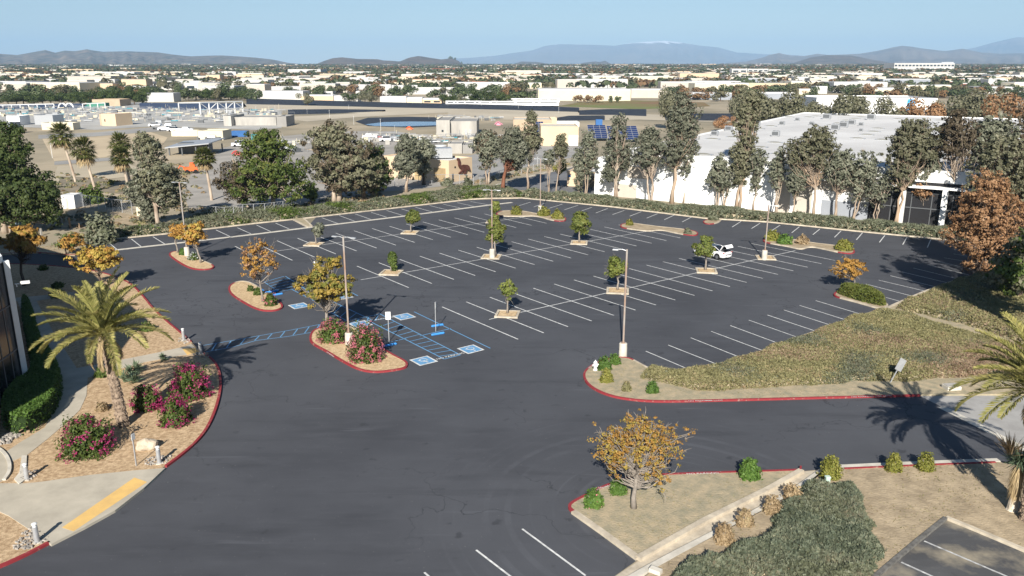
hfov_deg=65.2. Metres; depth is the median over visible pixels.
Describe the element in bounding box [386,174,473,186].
chain link fence
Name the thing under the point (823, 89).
building
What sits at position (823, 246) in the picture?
planting island
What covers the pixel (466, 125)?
concrete tank
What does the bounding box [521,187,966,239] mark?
hedge bank
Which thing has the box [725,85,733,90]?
town tree
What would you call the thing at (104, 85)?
town building
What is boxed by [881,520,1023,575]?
old car park
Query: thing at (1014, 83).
town building
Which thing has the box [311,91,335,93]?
building
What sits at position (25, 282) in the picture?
security camera
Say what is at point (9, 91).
town tree
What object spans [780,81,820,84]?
town building
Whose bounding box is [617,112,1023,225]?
white warehouse
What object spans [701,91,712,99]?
town tree
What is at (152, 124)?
parked pickup
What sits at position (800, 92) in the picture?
building
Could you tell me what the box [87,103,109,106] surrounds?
building
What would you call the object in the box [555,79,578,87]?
town building
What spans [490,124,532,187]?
gum tree
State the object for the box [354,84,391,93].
town building
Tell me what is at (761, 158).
gum tree
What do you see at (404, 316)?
accessible parking symbol
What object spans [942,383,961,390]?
utility box
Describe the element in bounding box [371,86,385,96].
town tree
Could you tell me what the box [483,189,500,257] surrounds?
light pole
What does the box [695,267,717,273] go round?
island
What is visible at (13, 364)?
glass office
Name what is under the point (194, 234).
autumn tree
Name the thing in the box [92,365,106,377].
shrub
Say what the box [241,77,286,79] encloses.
town building
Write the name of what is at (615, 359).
shrub
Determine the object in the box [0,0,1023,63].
sky
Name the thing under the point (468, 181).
shrub
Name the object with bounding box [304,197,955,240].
perimeter kerb
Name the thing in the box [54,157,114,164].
dirt track
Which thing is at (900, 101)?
white blue building
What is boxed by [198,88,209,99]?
town tree
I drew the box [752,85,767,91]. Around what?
town tree
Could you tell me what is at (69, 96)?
town tree
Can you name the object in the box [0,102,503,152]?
plant pipework
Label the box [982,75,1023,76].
building
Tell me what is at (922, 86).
town building
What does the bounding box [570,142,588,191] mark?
gum tree
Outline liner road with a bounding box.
[244,104,737,122]
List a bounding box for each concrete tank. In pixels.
[223,114,243,125]
[234,115,280,124]
[276,115,294,126]
[436,116,453,135]
[450,118,478,135]
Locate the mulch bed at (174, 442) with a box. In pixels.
[0,264,218,563]
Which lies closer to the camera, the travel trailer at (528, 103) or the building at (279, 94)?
the travel trailer at (528, 103)
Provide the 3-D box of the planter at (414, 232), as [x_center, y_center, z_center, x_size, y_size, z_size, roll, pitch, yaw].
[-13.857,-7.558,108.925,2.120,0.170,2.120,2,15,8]
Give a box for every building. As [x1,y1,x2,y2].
[0,81,49,82]
[0,83,29,91]
[6,115,30,124]
[26,74,66,75]
[30,82,104,90]
[34,114,63,124]
[41,122,80,129]
[67,76,123,79]
[67,80,94,81]
[80,71,107,74]
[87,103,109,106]
[92,99,130,105]
[94,79,118,82]
[100,83,120,88]
[101,72,142,74]
[101,112,132,125]
[102,74,121,75]
[121,79,152,85]
[127,71,155,72]
[136,77,177,80]
[145,92,180,101]
[153,84,183,89]
[175,79,196,80]
[185,82,223,90]
[198,83,260,90]
[202,85,242,91]
[206,74,223,80]
[236,74,250,76]
[236,79,274,83]
[238,73,267,74]
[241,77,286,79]
[246,84,270,92]
[249,75,266,76]
[255,90,309,99]
[266,76,309,77]
[278,86,300,89]
[280,78,329,80]
[288,69,326,72]
[299,83,339,93]
[301,94,336,100]
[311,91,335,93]
[313,75,339,79]
[320,73,362,75]
[334,95,360,100]
[343,71,372,72]
[349,77,378,78]
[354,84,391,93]
[356,79,387,83]
[380,96,407,102]
[392,85,417,88]
[401,74,428,76]
[405,90,447,93]
[407,97,423,102]
[412,79,449,81]
[414,87,430,89]
[423,98,442,102]
[431,87,469,93]
[451,76,487,79]
[456,82,508,89]
[504,70,540,73]
[512,82,541,87]
[513,117,551,130]
[521,74,542,76]
[537,88,630,100]
[539,123,578,145]
[540,73,568,74]
[550,117,556,122]
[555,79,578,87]
[557,121,578,125]
[572,73,605,75]
[577,75,620,77]
[579,79,627,87]
[590,76,617,78]
[619,73,658,74]
[625,76,667,79]
[629,88,663,97]
[651,72,688,73]
[658,81,696,88]
[675,73,718,77]
[686,92,731,99]
[688,83,748,91]
[695,81,740,82]
[729,69,746,72]
[734,73,758,74]
[740,78,776,81]
[740,82,787,87]
[747,69,767,72]
[761,92,794,98]
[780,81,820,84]
[788,77,836,80]
[793,75,833,76]
[797,88,810,94]
[800,95,937,115]
[804,78,833,80]
[811,86,827,93]
[824,81,887,92]
[831,73,882,75]
[837,71,873,72]
[844,87,909,95]
[850,76,885,79]
[867,79,930,82]
[884,63,954,68]
[890,85,950,89]
[901,75,932,76]
[903,72,950,73]
[947,73,986,73]
[959,78,1003,82]
[968,77,1023,78]
[971,86,1020,92]
[980,79,1007,84]
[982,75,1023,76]
[1001,82,1023,85]
[1012,72,1023,74]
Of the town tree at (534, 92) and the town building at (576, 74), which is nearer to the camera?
the town tree at (534, 92)
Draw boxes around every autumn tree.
[0,223,47,285]
[53,232,85,253]
[63,244,124,288]
[167,222,186,252]
[170,221,207,262]
[239,236,280,301]
[292,255,357,326]
[587,406,695,509]
[828,255,867,282]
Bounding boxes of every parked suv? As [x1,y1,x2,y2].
[163,123,175,126]
[205,135,220,138]
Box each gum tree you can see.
[125,130,190,223]
[296,118,385,200]
[391,133,422,191]
[414,137,437,184]
[468,129,503,184]
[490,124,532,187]
[521,109,543,188]
[541,149,555,191]
[551,133,568,190]
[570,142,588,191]
[578,128,599,193]
[599,112,634,197]
[632,124,670,200]
[660,90,703,203]
[679,132,700,202]
[704,152,732,204]
[713,161,735,205]
[726,89,764,206]
[745,148,769,209]
[766,146,786,213]
[781,123,842,213]
[784,164,809,211]
[819,148,857,215]
[844,149,883,218]
[862,165,894,219]
[880,116,944,221]
[918,142,947,183]
[932,108,984,183]
[958,113,1021,171]
[960,132,1023,214]
[992,148,1023,214]
[1004,103,1023,166]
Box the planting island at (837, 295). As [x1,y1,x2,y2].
[833,291,887,308]
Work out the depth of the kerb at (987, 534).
38.27 m
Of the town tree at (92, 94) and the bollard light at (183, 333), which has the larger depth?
the town tree at (92, 94)
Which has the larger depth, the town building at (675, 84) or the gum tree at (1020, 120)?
the town building at (675, 84)
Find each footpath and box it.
[6,301,198,464]
[15,292,74,300]
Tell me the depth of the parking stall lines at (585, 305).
86.44 m
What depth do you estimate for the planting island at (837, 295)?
76.44 m
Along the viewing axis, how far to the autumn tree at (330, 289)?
64.94 m
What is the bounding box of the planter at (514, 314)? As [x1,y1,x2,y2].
[494,310,520,318]
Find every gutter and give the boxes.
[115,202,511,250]
[938,406,1023,450]
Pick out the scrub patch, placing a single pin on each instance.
(111, 189)
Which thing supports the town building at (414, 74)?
on the ground at (42, 156)
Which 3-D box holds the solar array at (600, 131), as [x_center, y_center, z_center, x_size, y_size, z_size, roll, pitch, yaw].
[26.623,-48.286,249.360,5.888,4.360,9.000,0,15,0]
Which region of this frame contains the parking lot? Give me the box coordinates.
[0,198,996,575]
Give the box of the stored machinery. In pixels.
[178,142,212,153]
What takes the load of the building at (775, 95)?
on the ground at (42, 156)
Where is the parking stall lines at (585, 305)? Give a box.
[111,201,972,575]
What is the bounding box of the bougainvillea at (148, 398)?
[126,384,164,413]
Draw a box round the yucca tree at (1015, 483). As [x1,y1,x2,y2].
[993,431,1023,512]
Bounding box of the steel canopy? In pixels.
[165,138,224,155]
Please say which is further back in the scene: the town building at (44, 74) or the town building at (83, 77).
the town building at (44, 74)
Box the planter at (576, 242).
[570,240,587,244]
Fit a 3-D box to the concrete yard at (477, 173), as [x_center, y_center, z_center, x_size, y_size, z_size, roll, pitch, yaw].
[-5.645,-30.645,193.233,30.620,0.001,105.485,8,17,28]
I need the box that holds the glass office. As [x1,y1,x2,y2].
[0,254,27,406]
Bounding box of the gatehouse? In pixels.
[567,167,594,186]
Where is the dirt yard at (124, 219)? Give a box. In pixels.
[53,206,152,234]
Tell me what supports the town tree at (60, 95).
on the ground at (42, 156)
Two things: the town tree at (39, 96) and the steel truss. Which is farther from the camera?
the town tree at (39, 96)
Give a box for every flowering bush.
[187,251,198,260]
[263,292,277,306]
[315,317,349,344]
[345,320,386,363]
[582,487,604,509]
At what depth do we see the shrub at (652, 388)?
54.77 m
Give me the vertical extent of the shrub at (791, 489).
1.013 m
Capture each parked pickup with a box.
[148,122,162,126]
[157,126,168,130]
[167,127,180,131]
[179,127,193,129]
[231,140,241,146]
[362,133,376,137]
[379,136,394,141]
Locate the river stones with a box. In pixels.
[0,337,208,549]
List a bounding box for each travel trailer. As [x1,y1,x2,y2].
[465,101,475,103]
[479,101,490,103]
[495,101,504,104]
[504,101,514,104]
[514,101,523,104]
[523,101,533,105]
[530,98,541,100]
[538,101,547,105]
[547,101,558,106]
[550,98,559,101]
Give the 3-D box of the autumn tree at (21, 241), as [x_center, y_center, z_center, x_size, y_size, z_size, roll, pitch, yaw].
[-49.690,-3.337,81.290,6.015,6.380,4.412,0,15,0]
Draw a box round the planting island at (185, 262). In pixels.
[169,251,213,269]
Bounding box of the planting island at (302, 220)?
[295,218,309,225]
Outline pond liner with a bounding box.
[355,117,436,126]
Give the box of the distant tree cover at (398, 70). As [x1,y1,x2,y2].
[0,63,1023,88]
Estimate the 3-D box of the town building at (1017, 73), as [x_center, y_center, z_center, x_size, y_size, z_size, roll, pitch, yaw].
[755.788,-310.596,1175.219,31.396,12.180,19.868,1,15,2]
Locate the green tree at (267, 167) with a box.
[221,127,316,206]
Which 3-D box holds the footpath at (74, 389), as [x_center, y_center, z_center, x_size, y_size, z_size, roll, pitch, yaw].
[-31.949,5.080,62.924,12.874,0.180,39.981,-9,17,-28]
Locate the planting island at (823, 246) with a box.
[763,239,854,253]
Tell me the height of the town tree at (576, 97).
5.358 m
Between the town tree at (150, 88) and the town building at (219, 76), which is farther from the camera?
the town building at (219, 76)
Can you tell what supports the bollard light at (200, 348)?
on the mulch bed at (174, 442)
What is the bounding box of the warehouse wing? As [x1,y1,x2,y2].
[594,155,615,195]
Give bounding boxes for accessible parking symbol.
[288,302,306,308]
[349,320,372,327]
[393,313,414,319]
[410,356,436,365]
[457,345,483,353]
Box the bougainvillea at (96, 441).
[52,413,118,463]
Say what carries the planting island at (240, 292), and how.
on the parking lot
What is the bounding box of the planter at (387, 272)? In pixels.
[378,269,403,275]
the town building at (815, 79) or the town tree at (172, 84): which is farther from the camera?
the town building at (815, 79)
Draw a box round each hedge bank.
[84,184,523,240]
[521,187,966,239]
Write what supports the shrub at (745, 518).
on the bare soil verge at (993, 515)
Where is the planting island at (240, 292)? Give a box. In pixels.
[228,281,282,311]
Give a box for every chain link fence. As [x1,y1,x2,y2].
[79,194,132,213]
[180,198,300,219]
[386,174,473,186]
[480,156,574,183]
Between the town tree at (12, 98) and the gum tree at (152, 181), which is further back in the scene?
the town tree at (12, 98)
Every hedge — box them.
[0,294,63,434]
[837,282,885,305]
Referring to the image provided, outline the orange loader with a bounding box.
[178,162,197,173]
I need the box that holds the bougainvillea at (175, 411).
[156,391,196,428]
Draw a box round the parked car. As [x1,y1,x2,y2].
[693,244,732,259]
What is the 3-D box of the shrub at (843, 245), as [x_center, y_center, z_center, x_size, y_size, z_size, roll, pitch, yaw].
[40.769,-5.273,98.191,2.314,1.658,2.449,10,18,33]
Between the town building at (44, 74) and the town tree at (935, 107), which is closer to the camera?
the town tree at (935, 107)
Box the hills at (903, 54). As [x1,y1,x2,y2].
[725,46,1023,63]
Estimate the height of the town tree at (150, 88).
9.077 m
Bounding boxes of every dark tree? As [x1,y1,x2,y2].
[301,184,318,203]
[360,145,393,198]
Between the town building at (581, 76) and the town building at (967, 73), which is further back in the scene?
the town building at (967, 73)
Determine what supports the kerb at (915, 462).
on the ground at (42, 156)
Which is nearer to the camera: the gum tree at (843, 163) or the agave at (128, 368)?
the agave at (128, 368)
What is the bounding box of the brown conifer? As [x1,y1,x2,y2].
[938,166,1023,272]
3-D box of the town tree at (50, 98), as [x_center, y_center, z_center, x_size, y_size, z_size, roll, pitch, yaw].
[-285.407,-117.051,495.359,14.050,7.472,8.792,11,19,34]
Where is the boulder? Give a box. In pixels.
[136,438,157,450]
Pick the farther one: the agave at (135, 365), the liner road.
the liner road
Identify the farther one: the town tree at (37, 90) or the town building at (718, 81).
the town building at (718, 81)
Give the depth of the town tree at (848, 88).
627.68 m
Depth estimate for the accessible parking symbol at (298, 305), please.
75.47 m
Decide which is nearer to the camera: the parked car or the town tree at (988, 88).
the parked car
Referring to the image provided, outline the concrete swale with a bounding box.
[616,471,815,575]
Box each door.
[434,168,445,181]
[569,135,577,145]
[590,176,594,186]
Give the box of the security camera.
[15,280,29,286]
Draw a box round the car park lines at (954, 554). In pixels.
[901,541,1006,575]
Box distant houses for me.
[0,64,1023,72]
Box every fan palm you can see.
[45,121,76,181]
[66,135,99,188]
[106,131,134,181]
[108,144,133,187]
[192,145,216,199]
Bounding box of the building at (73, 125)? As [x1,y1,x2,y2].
[41,122,80,129]
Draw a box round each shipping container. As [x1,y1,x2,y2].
[231,130,248,136]
[595,119,602,124]
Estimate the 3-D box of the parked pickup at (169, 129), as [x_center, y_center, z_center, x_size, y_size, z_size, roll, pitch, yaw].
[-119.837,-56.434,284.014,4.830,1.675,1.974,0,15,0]
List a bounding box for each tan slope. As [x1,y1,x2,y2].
[43,132,167,160]
[53,162,136,181]
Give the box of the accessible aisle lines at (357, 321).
[206,276,489,358]
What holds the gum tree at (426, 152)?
on the ground at (42, 156)
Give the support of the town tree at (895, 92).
on the ground at (42, 156)
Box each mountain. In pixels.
[456,41,799,63]
[967,37,1023,53]
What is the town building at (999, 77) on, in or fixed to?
on the ground at (42, 156)
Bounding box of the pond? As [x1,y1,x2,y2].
[366,121,435,125]
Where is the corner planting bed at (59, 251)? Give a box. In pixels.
[0,245,84,255]
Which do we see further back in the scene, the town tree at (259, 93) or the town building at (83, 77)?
the town building at (83, 77)
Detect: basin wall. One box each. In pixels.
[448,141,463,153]
[463,142,473,153]
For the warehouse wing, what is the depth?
139.36 m
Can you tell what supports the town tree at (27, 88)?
on the ground at (42, 156)
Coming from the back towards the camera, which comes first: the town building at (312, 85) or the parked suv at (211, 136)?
the town building at (312, 85)
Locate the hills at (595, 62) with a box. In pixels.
[515,61,609,63]
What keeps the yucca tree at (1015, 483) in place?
on the bare soil verge at (993, 515)
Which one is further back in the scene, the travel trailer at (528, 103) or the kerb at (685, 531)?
the travel trailer at (528, 103)
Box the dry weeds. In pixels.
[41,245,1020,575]
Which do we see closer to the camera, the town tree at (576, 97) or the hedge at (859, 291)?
the hedge at (859, 291)
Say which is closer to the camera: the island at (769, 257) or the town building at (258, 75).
the island at (769, 257)
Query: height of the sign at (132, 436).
1.960 m
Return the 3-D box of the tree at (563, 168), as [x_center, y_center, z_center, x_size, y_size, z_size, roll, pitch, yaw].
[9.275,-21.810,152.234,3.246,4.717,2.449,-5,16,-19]
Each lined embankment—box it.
[0,103,86,108]
[140,103,245,110]
[246,99,578,111]
[288,109,384,114]
[557,115,604,120]
[578,109,645,115]
[667,113,791,120]
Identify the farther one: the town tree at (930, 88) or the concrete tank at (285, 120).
the town tree at (930, 88)
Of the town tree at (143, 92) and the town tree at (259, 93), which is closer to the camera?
the town tree at (143, 92)
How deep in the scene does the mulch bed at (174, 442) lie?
53.83 m
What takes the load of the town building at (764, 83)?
on the ground at (42, 156)
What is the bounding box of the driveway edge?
[980,429,1022,464]
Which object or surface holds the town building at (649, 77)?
on the ground at (42, 156)
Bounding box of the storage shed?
[61,193,83,208]
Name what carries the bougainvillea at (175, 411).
on the mulch bed at (174, 442)
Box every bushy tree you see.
[121,179,142,206]
[134,193,163,223]
[979,227,1023,297]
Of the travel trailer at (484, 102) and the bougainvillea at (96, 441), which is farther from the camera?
the travel trailer at (484, 102)
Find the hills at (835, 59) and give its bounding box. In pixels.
[792,55,887,63]
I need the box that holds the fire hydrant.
[592,360,598,370]
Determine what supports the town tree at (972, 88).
on the ground at (42, 156)
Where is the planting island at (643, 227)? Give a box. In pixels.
[620,223,697,235]
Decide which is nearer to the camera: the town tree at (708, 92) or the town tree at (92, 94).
the town tree at (92, 94)
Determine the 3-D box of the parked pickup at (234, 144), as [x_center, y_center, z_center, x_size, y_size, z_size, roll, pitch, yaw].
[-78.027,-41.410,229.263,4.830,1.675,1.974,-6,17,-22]
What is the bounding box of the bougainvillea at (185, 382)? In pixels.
[165,361,216,402]
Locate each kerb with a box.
[0,252,86,254]
[0,447,11,480]
[0,542,48,567]
[9,263,191,341]
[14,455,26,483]
[117,219,291,238]
[164,351,221,467]
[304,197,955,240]
[493,166,572,185]
[568,469,795,511]
[571,510,637,560]
[583,357,920,402]
[628,469,820,575]
[636,468,803,561]
[822,458,1000,468]
[844,461,995,468]
[872,516,947,575]
[885,280,952,307]
[946,516,1023,551]
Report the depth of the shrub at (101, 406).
52.01 m
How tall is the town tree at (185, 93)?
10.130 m
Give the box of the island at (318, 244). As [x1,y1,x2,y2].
[303,242,324,246]
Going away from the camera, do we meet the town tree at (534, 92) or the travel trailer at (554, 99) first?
the travel trailer at (554, 99)
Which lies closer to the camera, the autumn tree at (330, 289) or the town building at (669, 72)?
the autumn tree at (330, 289)
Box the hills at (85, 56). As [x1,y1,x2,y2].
[0,49,294,64]
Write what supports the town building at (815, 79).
on the ground at (42, 156)
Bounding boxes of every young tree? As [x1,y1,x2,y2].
[311,222,325,243]
[405,208,420,231]
[485,214,506,256]
[489,200,500,213]
[497,279,517,312]
[569,210,591,242]
[604,253,627,289]
[691,235,716,269]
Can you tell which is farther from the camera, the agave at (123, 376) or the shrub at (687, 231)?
the shrub at (687, 231)
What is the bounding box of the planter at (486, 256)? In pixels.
[481,254,501,259]
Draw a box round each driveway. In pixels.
[505,168,593,193]
[921,395,1023,444]
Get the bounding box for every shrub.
[36,264,48,270]
[48,288,67,298]
[50,281,65,288]
[78,183,107,203]
[83,211,121,245]
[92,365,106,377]
[94,401,109,411]
[105,196,121,206]
[137,321,154,331]
[178,248,183,254]
[247,285,254,291]
[252,286,263,295]
[440,177,453,185]
[462,175,472,185]
[510,205,521,214]
[537,206,550,215]
[550,208,563,218]
[597,355,611,370]
[598,368,613,383]
[608,478,627,495]
[609,353,620,364]
[621,380,631,391]
[626,218,633,225]
[645,380,659,393]
[684,228,692,233]
[708,211,719,220]
[713,521,736,546]
[732,507,754,527]
[736,456,762,481]
[760,494,783,515]
[764,229,780,240]
[777,233,792,244]
[781,482,802,499]
[795,233,809,244]
[816,454,842,480]
[833,238,853,250]
[884,451,904,473]
[908,183,932,203]
[913,451,936,472]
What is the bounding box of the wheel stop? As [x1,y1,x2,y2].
[383,343,396,346]
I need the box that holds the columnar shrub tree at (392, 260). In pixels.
[387,251,397,270]
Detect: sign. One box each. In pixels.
[131,433,136,465]
[385,312,390,335]
[890,358,905,381]
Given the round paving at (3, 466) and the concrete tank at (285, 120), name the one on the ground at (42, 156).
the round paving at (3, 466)
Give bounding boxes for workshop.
[383,147,471,181]
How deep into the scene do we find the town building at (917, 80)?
848.75 m
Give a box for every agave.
[118,369,129,381]
[124,364,140,374]
[124,370,144,384]
[127,358,144,369]
[157,352,167,361]
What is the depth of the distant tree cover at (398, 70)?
1484.95 m
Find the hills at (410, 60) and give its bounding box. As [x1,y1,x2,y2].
[318,56,461,63]
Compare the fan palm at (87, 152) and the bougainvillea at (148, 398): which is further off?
the fan palm at (87, 152)
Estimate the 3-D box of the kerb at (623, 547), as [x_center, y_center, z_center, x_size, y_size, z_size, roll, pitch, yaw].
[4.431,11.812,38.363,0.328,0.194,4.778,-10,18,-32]
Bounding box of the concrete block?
[648,565,662,575]
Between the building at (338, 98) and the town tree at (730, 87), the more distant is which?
the town tree at (730, 87)
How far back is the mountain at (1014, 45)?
20141.12 m
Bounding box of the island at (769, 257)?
[755,255,775,259]
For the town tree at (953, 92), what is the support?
on the ground at (42, 156)
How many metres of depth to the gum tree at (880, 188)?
113.38 m
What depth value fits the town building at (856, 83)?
721.82 m
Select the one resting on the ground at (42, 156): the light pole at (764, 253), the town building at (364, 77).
the town building at (364, 77)
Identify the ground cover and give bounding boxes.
[640,307,1023,390]
[672,477,886,575]
[896,271,1023,342]
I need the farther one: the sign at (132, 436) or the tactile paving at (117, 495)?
the sign at (132, 436)
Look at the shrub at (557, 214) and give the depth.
118.44 m
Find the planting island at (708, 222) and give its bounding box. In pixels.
[703,219,720,224]
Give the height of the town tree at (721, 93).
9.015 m
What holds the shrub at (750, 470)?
on the planting verge at (665, 510)
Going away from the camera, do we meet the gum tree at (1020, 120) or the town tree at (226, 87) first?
the gum tree at (1020, 120)
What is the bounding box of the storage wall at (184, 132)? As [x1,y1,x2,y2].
[171,130,197,135]
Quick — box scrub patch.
[57,176,125,193]
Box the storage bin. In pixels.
[198,129,231,139]
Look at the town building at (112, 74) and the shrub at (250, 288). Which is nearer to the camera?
the shrub at (250, 288)
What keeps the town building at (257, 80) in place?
on the ground at (42, 156)
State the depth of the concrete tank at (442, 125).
263.55 m
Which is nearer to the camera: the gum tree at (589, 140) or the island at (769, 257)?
the island at (769, 257)
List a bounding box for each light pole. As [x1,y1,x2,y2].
[171,182,189,255]
[331,235,355,344]
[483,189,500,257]
[534,158,541,210]
[613,249,627,356]
[759,205,777,259]
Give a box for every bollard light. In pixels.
[22,463,30,480]
[31,522,40,544]
[155,446,162,464]
[181,328,184,340]
[198,342,202,354]
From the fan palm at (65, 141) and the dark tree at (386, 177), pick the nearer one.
the dark tree at (386, 177)
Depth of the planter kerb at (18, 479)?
43.83 m
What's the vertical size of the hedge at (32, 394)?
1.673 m
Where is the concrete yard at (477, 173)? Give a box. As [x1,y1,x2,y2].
[381,145,593,191]
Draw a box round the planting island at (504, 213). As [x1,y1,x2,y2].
[496,210,565,221]
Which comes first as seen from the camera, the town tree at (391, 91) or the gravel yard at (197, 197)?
the gravel yard at (197, 197)
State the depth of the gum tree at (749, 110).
124.16 m
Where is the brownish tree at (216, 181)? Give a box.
[211,155,262,206]
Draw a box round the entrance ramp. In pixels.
[0,468,164,545]
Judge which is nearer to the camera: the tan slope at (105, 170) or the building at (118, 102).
the tan slope at (105, 170)
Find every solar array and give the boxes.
[587,125,606,139]
[606,126,638,139]
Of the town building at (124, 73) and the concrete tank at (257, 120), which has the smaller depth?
the concrete tank at (257, 120)
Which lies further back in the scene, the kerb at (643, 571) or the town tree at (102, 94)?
the town tree at (102, 94)
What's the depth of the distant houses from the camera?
2456.35 m
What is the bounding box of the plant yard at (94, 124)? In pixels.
[0,102,281,129]
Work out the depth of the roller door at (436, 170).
157.25 m
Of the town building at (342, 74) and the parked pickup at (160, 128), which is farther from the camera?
the town building at (342, 74)
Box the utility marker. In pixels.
[824,475,830,481]
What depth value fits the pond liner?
343.67 m
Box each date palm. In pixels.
[29,266,174,427]
[948,311,1023,521]
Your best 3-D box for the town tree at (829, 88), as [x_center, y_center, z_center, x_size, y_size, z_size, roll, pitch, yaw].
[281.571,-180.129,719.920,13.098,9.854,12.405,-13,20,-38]
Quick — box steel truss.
[199,101,243,115]
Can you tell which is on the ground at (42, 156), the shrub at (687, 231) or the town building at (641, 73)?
the town building at (641, 73)
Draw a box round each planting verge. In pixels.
[571,471,792,553]
[585,304,1023,399]
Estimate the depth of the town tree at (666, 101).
289.81 m
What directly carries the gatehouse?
on the ground at (42, 156)
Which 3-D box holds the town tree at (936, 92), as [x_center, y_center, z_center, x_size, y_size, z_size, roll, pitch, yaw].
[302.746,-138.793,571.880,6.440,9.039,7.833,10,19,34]
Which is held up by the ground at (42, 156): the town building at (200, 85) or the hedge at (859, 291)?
the town building at (200, 85)
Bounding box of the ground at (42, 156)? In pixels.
[0,64,1023,575]
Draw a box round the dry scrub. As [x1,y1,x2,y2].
[47,160,574,235]
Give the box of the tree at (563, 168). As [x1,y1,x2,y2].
[552,161,567,185]
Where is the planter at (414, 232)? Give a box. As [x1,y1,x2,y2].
[401,230,419,234]
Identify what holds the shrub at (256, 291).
on the planting island at (240, 292)
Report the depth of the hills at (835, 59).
6937.33 m
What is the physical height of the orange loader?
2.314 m
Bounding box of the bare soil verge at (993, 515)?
[646,462,1023,575]
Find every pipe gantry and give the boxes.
[0,104,54,107]
[82,103,105,108]
[178,102,201,112]
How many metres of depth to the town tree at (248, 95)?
552.71 m
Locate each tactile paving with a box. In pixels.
[62,477,145,530]
[183,348,198,354]
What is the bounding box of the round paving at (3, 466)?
[0,452,7,481]
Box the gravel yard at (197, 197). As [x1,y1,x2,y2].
[183,131,443,208]
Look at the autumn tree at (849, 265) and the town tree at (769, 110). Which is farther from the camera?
the town tree at (769, 110)
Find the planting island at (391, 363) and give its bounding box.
[309,325,407,372]
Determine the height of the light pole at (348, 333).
9.102 m
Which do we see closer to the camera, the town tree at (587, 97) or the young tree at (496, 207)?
the young tree at (496, 207)
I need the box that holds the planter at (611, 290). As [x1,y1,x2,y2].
[606,287,628,294]
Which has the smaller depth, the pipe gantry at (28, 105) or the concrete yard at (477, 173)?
the concrete yard at (477, 173)
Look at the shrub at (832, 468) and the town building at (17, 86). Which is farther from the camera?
the town building at (17, 86)
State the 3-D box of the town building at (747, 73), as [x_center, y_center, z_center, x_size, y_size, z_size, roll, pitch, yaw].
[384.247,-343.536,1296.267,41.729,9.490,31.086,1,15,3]
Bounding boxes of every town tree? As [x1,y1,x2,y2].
[1,96,13,103]
[4,84,15,89]
[4,89,14,94]
[5,88,28,96]
[5,94,21,103]
[10,92,32,103]
[11,94,43,103]
[22,85,36,90]
[27,84,46,94]
[33,92,48,103]
[43,93,59,103]
[53,92,66,102]
[54,88,71,94]
[63,92,78,102]
[66,87,83,91]
[71,91,86,102]
[77,91,97,102]
[86,90,106,98]
[96,89,109,98]
[106,88,122,98]
[113,86,136,98]
[124,90,143,104]
[132,88,150,102]
[138,86,154,91]
[166,81,180,90]
[172,82,182,89]
[181,87,194,100]
[188,88,201,97]
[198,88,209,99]
[202,90,226,99]
[211,88,222,99]
[213,88,225,98]
[214,82,230,96]
[221,92,235,99]
[228,89,244,99]
[235,86,247,90]
[236,90,249,99]
[242,91,253,98]
[252,89,262,99]
[295,92,313,105]
[314,85,325,93]
[333,84,344,93]
[340,92,359,99]
[344,84,357,93]
[357,91,372,99]
[366,84,378,95]
[367,81,380,89]
[367,91,376,101]
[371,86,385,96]
[384,88,401,95]
[391,91,403,95]
[401,85,413,95]
[406,85,418,92]
[426,88,440,97]
[438,87,447,92]
[438,95,451,100]
[440,93,458,100]
[448,85,464,93]
[455,89,470,96]
[455,94,465,100]
[467,83,476,90]
[469,87,495,100]
[471,94,478,100]
[491,84,501,94]
[494,91,511,100]
[501,83,510,96]
[512,91,537,97]
[516,81,527,91]
[527,90,536,94]
[572,94,582,100]
[583,94,592,102]
[592,94,603,101]
[658,85,676,124]
[678,87,688,94]
[691,93,707,99]
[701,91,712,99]
[705,86,719,91]
[710,88,728,100]
[713,115,735,128]
[717,84,726,90]
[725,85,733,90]
[727,84,767,114]
[737,94,768,118]
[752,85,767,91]
[757,90,799,120]
[762,84,773,91]
[775,85,788,91]
[777,94,810,116]
[787,83,800,94]
[805,97,840,112]
[809,86,819,94]
[813,81,824,85]
[820,83,832,90]
[821,92,861,114]
[832,84,844,92]
[844,84,854,94]
[850,87,864,94]
[851,95,908,114]
[851,96,874,113]
[862,83,869,92]
[863,86,877,93]
[875,90,886,95]
[883,89,907,95]
[893,83,907,95]
[898,105,912,113]
[905,96,946,115]
[906,85,922,95]
[917,90,931,96]
[924,84,935,97]
[929,99,958,116]
[931,87,940,97]
[937,86,948,90]
[939,90,947,97]
[945,90,987,116]
[946,89,961,96]
[950,85,961,90]
[953,88,1012,116]
[958,88,970,95]
[966,86,978,93]
[970,86,989,93]
[980,92,1023,118]
[982,84,995,92]
[995,86,1004,93]
[998,88,1015,92]
[1012,85,1023,91]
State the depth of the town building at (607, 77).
999.09 m
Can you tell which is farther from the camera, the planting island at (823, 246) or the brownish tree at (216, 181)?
the brownish tree at (216, 181)
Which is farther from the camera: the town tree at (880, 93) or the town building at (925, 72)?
the town building at (925, 72)
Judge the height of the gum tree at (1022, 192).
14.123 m
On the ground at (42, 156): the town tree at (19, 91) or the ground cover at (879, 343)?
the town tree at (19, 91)
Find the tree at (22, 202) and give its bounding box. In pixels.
[0,120,67,233]
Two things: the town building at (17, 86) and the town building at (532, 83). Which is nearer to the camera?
the town building at (17, 86)
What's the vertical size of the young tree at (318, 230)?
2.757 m
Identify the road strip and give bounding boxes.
[38,127,191,138]
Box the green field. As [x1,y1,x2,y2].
[562,100,708,108]
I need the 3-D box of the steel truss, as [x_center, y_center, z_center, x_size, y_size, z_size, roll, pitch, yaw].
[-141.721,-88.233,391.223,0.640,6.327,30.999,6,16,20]

